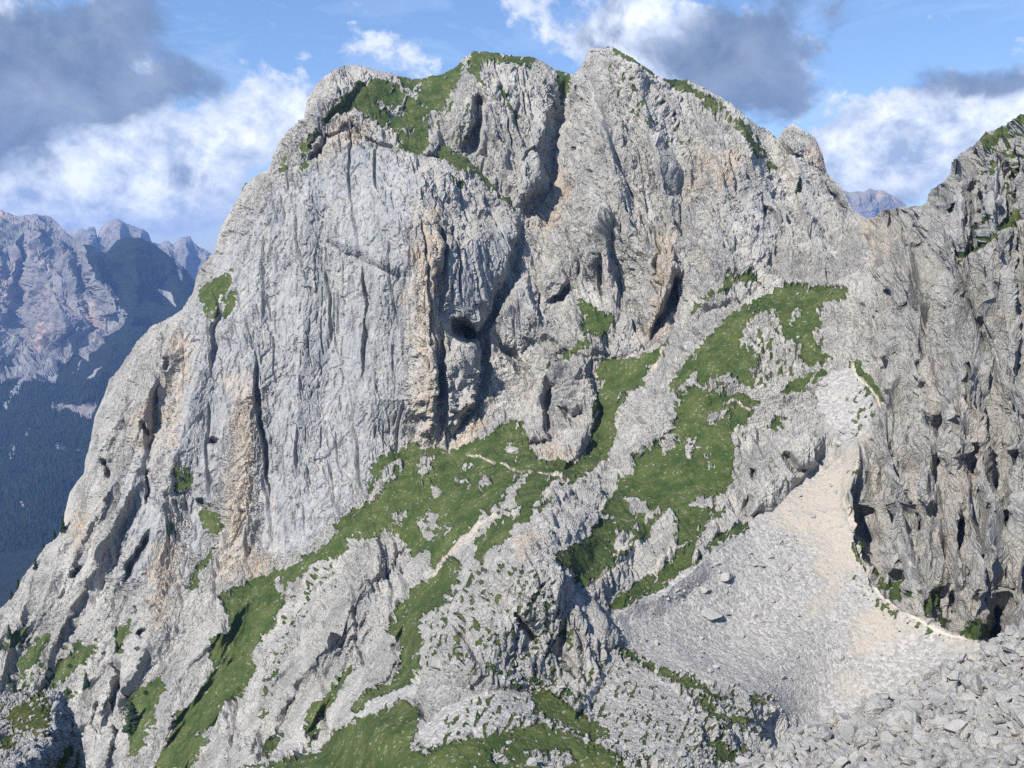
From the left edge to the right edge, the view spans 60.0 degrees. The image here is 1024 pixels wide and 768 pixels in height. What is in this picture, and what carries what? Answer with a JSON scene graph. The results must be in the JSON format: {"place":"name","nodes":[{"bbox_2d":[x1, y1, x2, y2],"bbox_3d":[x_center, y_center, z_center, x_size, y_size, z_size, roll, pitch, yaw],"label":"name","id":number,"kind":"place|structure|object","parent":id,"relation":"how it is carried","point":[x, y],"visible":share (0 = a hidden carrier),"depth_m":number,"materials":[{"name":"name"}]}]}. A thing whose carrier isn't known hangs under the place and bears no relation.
{"place":"outdoors","nodes":[
{"label":"outdoors","id":0,"kind":"place"},
{"bbox_2d":[0,546,44,607],"bbox_3d":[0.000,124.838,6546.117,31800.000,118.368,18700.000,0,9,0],"label":"valley floor","id":1,"kind":"structure","parent":0,"point":[15,565],"depth_m":3133.61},
{"bbox_2d":[0,376,107,553],"bbox_3d":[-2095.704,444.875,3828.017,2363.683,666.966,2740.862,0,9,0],"label":"forest","id":2,"kind":"object","parent":1,"relation":"on","point":[12,526],"visible":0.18,"depth_m":4140.23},
{"bbox_2d":[0,689,86,767],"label":"rock outcrop","id":3,"kind":"object","parent":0,"point":[57,741],"visible":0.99,"depth_m":62.97,"materials":[{"name":"stone"}]},
{"bbox_2d":[0,695,63,767],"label":"rubble","id":4,"kind":"object","parent":3,"relation":"on","point":[27,726],"visible":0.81,"depth_m":62.26,"materials":[{"name":"stone"}]},
{"bbox_2d":[0,691,80,767],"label":"grass","id":5,"kind":"structure","parent":3,"relation":"on","point":[24,710],"depth_m":64.18,"materials":[{"name":"grass"}]},
{"bbox_2d":[67,705,85,767],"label":"rock outcrop back","id":6,"kind":"object","parent":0,"point":[81,743],"visible":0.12,"depth_m":78.32,"materials":[{"name":"stone"}]},
{"bbox_2d":[0,210,194,551],"bbox_3d":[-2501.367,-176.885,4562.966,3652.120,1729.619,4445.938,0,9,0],"label":"distant range","id":7,"kind":"structure","parent":0,"point":[72,308],"depth_m":5640.09,"materials":[{"name":"grey stone"}]},
{"bbox_2d":[66,218,210,280],"bbox_3d":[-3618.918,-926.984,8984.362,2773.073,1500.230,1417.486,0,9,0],"label":"distant spires","id":8,"kind":"object","parent":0,"point":[189,255],"visible":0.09,"depth_m":9216.50,"materials":[{"name":"grey stone"}]},
{"bbox_2d":[0,46,977,767],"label":"mountain","id":9,"kind":"structure","parent":0,"point":[388,296],"depth_m":477.12,"materials":[{"name":"stone"}]},
{"bbox_2d":[5,673,12,683],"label":"spruce tree","id":10,"kind":"object","parent":9,"relation":"on","point":[8,679],"visible":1,"depth_m":493.12,"materials":[{"name":"green plant"}]},
{"bbox_2d":[11,681,17,692],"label":"spruce tree","id":11,"kind":"object","parent":9,"relation":"on","point":[14,689],"visible":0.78,"depth_m":482.21,"materials":[{"name":"green plant"}]},
{"bbox_2d":[32,557,37,569],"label":"spruce tree","id":12,"kind":"object","parent":9,"relation":"on","point":[35,566],"visible":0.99,"depth_m":531.34,"materials":[{"name":"green plant"}]},
{"bbox_2d":[59,516,65,532],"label":"spruce tree","id":13,"kind":"object","parent":9,"relation":"on","point":[62,528],"visible":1,"depth_m":534.80,"materials":[{"name":"green plant"}]},
{"bbox_2d":[82,672,90,690],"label":"spruce tree","id":14,"kind":"object","parent":9,"relation":"on","point":[86,683],"visible":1,"depth_m":470.37,"materials":[{"name":"green plant"}]},
{"bbox_2d":[167,519,175,533],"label":"spruce tree","id":15,"kind":"object","parent":9,"relation":"on","point":[170,528],"visible":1,"depth_m":478.17,"materials":[{"name":"green plant"}]},
{"bbox_2d":[3,47,1023,767],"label":"grass","id":16,"kind":"structure","parent":9,"relation":"on","point":[253,605],"depth_m":384.92,"materials":[{"name":"plant"}]},
{"bbox_2d":[6,625,12,639],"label":"spruce tree","id":17,"kind":"object","parent":16,"relation":"on","point":[9,635],"visible":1,"depth_m":506.16,"materials":[{"name":"green plant"}]},
{"bbox_2d":[113,626,117,637],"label":"spruce tree","id":18,"kind":"object","parent":16,"relation":"on","point":[115,632],"visible":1,"depth_m":474.38,"materials":[{"name":"green plant"}]},
{"bbox_2d":[113,640,118,653],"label":"spruce tree","id":19,"kind":"object","parent":16,"relation":"on","point":[116,650],"visible":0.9,"depth_m":467.51,"materials":[{"name":"green plant"}]},
{"bbox_2d":[121,701,139,734],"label":"spruce tree","id":20,"kind":"object","parent":16,"relation":"on","point":[131,726],"visible":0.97,"depth_m":412.80,"materials":[{"name":"green plant"}]},
{"bbox_2d":[507,447,517,453],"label":"boulder","id":21,"kind":"object","parent":16,"relation":"on","point":[511,450],"visible":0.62,"depth_m":419.94,"materials":[{"name":"stone"}]},
{"bbox_2d":[526,757,536,765],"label":"boulder","id":22,"kind":"object","parent":16,"relation":"on","point":[531,761],"visible":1,"depth_m":193.95,"materials":[{"name":"stone"}]},
{"bbox_2d":[533,501,540,506],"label":"boulder","id":23,"kind":"object","parent":16,"relation":"on","point":[537,503],"visible":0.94,"depth_m":310.00,"materials":[{"name":"stone"}]},
{"bbox_2d":[315,303,980,767],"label":"rubble","id":24,"kind":"object","parent":16,"relation":"on","point":[579,569],"visible":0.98,"depth_m":247.38,"materials":[{"name":"stone"}]},
{"bbox_2d":[337,364,981,767],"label":"scree","id":25,"kind":"structure","parent":9,"relation":"on","point":[811,536],"depth_m":278.48,"materials":[{"name":"gravel"}]},
{"bbox_2d":[677,749,686,756],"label":"boulder","id":26,"kind":"object","parent":25,"relation":"on","point":[681,753],"visible":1,"depth_m":205.32,"materials":[{"name":"stone"}]},
{"bbox_2d":[680,715,687,721],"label":"boulder","id":27,"kind":"object","parent":25,"relation":"on","point":[684,718],"visible":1,"depth_m":221.65,"materials":[{"name":"stone"}]},
{"bbox_2d":[686,739,694,746],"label":"boulder","id":28,"kind":"object","parent":25,"relation":"on","point":[690,742],"visible":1,"depth_m":211.02,"materials":[{"name":"stone"}]},
{"bbox_2d":[700,586,710,592],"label":"boulder","id":29,"kind":"object","parent":25,"relation":"on","point":[704,589],"visible":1,"depth_m":288.87,"materials":[{"name":"stone"}]},
{"bbox_2d":[700,607,722,620],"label":"boulder","id":30,"kind":"object","parent":25,"relation":"on","point":[709,613],"visible":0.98,"depth_m":282.51,"materials":[{"name":"stone"}]},
{"bbox_2d":[719,571,732,581],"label":"boulder","id":31,"kind":"object","parent":25,"relation":"on","point":[724,576],"visible":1,"depth_m":294.20,"materials":[{"name":"stone"}]},
{"bbox_2d":[763,554,773,558],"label":"boulder","id":32,"kind":"object","parent":25,"relation":"on","point":[767,556],"visible":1,"depth_m":308.33,"materials":[{"name":"stone"}]},
{"bbox_2d":[782,565,788,570],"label":"boulder","id":33,"kind":"object","parent":25,"relation":"on","point":[785,568],"visible":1,"depth_m":304.30,"materials":[{"name":"stone"}]},
{"bbox_2d":[820,380,826,386],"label":"boulder","id":34,"kind":"object","parent":25,"relation":"on","point":[823,383],"visible":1,"depth_m":386.59,"materials":[{"name":"stone"}]},
{"bbox_2d":[835,441,842,445],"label":"boulder","id":35,"kind":"object","parent":25,"relation":"on","point":[838,443],"visible":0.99,"depth_m":352.20,"materials":[{"name":"stone"}]},
{"bbox_2d":[837,653,843,659],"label":"boulder","id":36,"kind":"object","parent":25,"relation":"on","point":[840,656],"visible":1,"depth_m":276.84,"materials":[{"name":"stone"}]},
{"bbox_2d":[926,618,932,624],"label":"boulder","id":37,"kind":"object","parent":25,"relation":"on","point":[929,620],"visible":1,"depth_m":277.95,"materials":[{"name":"stone"}]},
{"bbox_2d":[350,518,974,767],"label":"rubble","id":38,"kind":"object","parent":9,"relation":"on","point":[613,749],"visible":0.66,"depth_m":242.16,"materials":[{"name":"stone"}]},
{"bbox_2d":[794,175,801,192],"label":"spruce tree","id":39,"kind":"object","parent":9,"relation":"on","point":[798,186],"visible":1,"depth_m":533.41,"materials":[{"name":"green plant"}]},
{"bbox_2d":[0,0,1023,253],"label":"sky","id":40,"kind":"structure","parent":0,"point":[155,117],"materials":[{"name":"blue"}]},
{"bbox_2d":[14,56,1019,593],"bbox_3d":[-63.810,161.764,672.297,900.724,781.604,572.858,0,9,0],"label":"mountain back","id":41,"kind":"structure","parent":0,"point":[196,278],"depth_m":480.87,"materials":[{"name":"stone"}]},
{"bbox_2d":[419,522,622,715],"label":"rocky hill","id":42,"kind":"structure","parent":0,"point":[520,547],"depth_m":245.79,"materials":[{"name":"stone"}]},
{"bbox_2d":[486,663,497,671],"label":"bush","id":43,"kind":"object","parent":42,"relation":"on","point":[493,666],"visible":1,"depth_m":225.28,"materials":[{"name":"green plant"}]},
{"bbox_2d":[421,530,621,705],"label":"rubble","id":44,"kind":"object","parent":42,"relation":"on","point":[523,683],"visible":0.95,"depth_m":243.71,"materials":[{"name":"stone"}]},
{"bbox_2d":[526,676,535,683],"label":"bush","id":45,"kind":"object","parent":42,"relation":"on","point":[530,679],"visible":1,"depth_m":228.76,"materials":[{"name":"green plant"}]},
{"bbox_2d":[431,346,977,641],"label":"path","id":46,"kind":"structure","parent":0,"point":[494,515],"depth_m":331.86,"materials":[{"name":"stone"}]},
{"bbox_2d":[844,188,905,217],"bbox_3d":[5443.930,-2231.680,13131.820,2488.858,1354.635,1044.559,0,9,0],"label":"distant peak","id":47,"kind":"structure","parent":0,"point":[869,202],"depth_m":13258.34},
{"bbox_2d":[737,623,1023,767],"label":"rubble slope","id":48,"kind":"structure","parent":0,"point":[945,711],"depth_m":114.49,"materials":[{"name":"stone"}]},
{"bbox_2d":[774,749,779,755],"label":"boulder","id":49,"kind":"object","parent":48,"relation":"on","point":[776,751],"visible":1,"depth_m":110.77,"materials":[{"name":"stone"}]},
{"bbox_2d":[802,736,818,744],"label":"boulder","id":50,"kind":"object","parent":48,"relation":"on","point":[811,739],"visible":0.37,"depth_m":112.79,"materials":[{"name":"stone"}]},
{"bbox_2d":[807,720,820,728],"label":"boulder","id":51,"kind":"object","parent":48,"relation":"on","point":[812,724],"visible":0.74,"depth_m":117.99,"materials":[{"name":"stone"}]},
{"bbox_2d":[817,723,830,732],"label":"boulder","id":52,"kind":"object","parent":48,"relation":"on","point":[822,728],"visible":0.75,"depth_m":115.56,"materials":[{"name":"stone"}]},
{"bbox_2d":[864,699,882,716],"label":"boulder","id":53,"kind":"object","parent":48,"relation":"on","point":[871,707],"visible":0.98,"depth_m":117.99,"materials":[{"name":"stone"}]},
{"bbox_2d":[735,622,1023,767],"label":"rubble","id":54,"kind":"object","parent":48,"relation":"on","point":[875,741],"visible":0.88,"depth_m":107.99,"materials":[{"name":"stone"}]},
{"bbox_2d":[911,688,918,695],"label":"boulder","id":55,"kind":"object","parent":48,"relation":"on","point":[914,691],"visible":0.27,"depth_m":124.62,"materials":[{"name":"stone"}]},
{"bbox_2d":[908,722,922,732],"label":"boulder","id":56,"kind":"object","parent":48,"relation":"on","point":[912,728],"visible":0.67,"depth_m":106.03,"materials":[{"name":"stone"}]},
{"bbox_2d":[932,742,940,751],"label":"boulder","id":57,"kind":"object","parent":48,"relation":"on","point":[936,746],"visible":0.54,"depth_m":95.44,"materials":[{"name":"stone"}]},
{"bbox_2d":[933,732,947,739],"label":"boulder","id":58,"kind":"object","parent":48,"relation":"on","point":[942,735],"visible":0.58,"depth_m":99.48,"materials":[{"name":"stone"}]},
{"bbox_2d":[943,688,960,701],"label":"boulder","id":59,"kind":"object","parent":48,"relation":"on","point":[948,690],"visible":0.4,"depth_m":114.91,"materials":[{"name":"stone"}]},
{"bbox_2d":[947,670,958,680],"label":"boulder","id":60,"kind":"object","parent":48,"relation":"on","point":[953,675],"visible":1,"depth_m":120.79,"materials":[{"name":"stone"}]},
{"bbox_2d":[955,701,962,706],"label":"boulder","id":61,"kind":"object","parent":48,"relation":"on","point":[957,703],"visible":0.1,"depth_m":111.46,"materials":[{"name":"stone"}]},
{"bbox_2d":[960,746,972,753],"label":"boulder","id":62,"kind":"object","parent":48,"relation":"on","point":[964,749],"visible":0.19,"depth_m":94.93,"materials":[{"name":"stone"}]},
{"bbox_2d":[961,650,973,654],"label":"boulder","id":63,"kind":"object","parent":48,"relation":"on","point":[967,652],"visible":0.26,"depth_m":132.58,"materials":[{"name":"stone"}]},
{"bbox_2d":[962,700,975,714],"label":"boulder","id":64,"kind":"object","parent":48,"relation":"on","point":[967,703],"visible":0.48,"depth_m":107.75,"materials":[{"name":"stone"}]},
{"bbox_2d":[989,638,999,643],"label":"boulder","id":65,"kind":"object","parent":48,"relation":"on","point":[991,640],"visible":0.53,"depth_m":136.66,"materials":[{"name":"stone"}]},
{"bbox_2d":[987,710,1002,716],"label":"boulder","id":66,"kind":"object","parent":48,"relation":"on","point":[991,713],"visible":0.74,"depth_m":103.20,"materials":[{"name":"stone"}]},
{"bbox_2d":[995,637,1003,643],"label":"boulder","id":67,"kind":"object","parent":48,"relation":"on","point":[998,640],"visible":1,"depth_m":135.52,"materials":[{"name":"stone"}]},
{"bbox_2d":[1002,641,1018,654],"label":"boulder","id":68,"kind":"object","parent":48,"relation":"on","point":[1009,646],"visible":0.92,"depth_m":125.70,"materials":[{"name":"stone"}]},
{"bbox_2d":[1004,625,1016,636],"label":"boulder","id":69,"kind":"object","parent":48,"relation":"on","point":[1009,629],"visible":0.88,"depth_m":136.23,"materials":[{"name":"stone"}]},
{"bbox_2d":[1009,653,1017,660],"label":"boulder","id":70,"kind":"object","parent":48,"relation":"on","point":[1012,656],"visible":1,"depth_m":123.34,"materials":[{"name":"stone"}]},
{"bbox_2d":[1007,737,1021,744],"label":"boulder","id":71,"kind":"object","parent":48,"relation":"on","point":[1014,740],"visible":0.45,"depth_m":93.05,"materials":[{"name":"stone"}]},
{"bbox_2d":[1007,684,1023,698],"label":"boulder","id":72,"kind":"object","parent":48,"relation":"on","point":[1012,690],"visible":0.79,"depth_m":106.86,"materials":[{"name":"stone"}]},
{"bbox_2d":[1009,702,1023,719],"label":"boulder","id":73,"kind":"object","parent":48,"relation":"on","point":[1019,705],"visible":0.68,"depth_m":100.72,"materials":[{"name":"stone"}]},
{"bbox_2d":[1011,708,1023,727],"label":"boulder","id":74,"kind":"object","parent":48,"relation":"on","point":[1017,714],"visible":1,"depth_m":99.43,"materials":[{"name":"stone"}]},
{"bbox_2d":[1016,646,1023,655],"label":"boulder","id":75,"kind":"object","parent":48,"relation":"on","point":[1019,651],"visible":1,"depth_m":124.94,"materials":[{"name":"stone"}]},
{"bbox_2d":[1018,631,1023,638],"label":"boulder","id":76,"kind":"object","parent":48,"relation":"on","point":[1021,635],"visible":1,"depth_m":132.00,"materials":[{"name":"stone"}]},
{"bbox_2d":[849,114,1023,642],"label":"cliff","id":77,"kind":"structure","parent":0,"point":[937,494],"depth_m":330.39,"materials":[{"name":"stone"}]}
]}

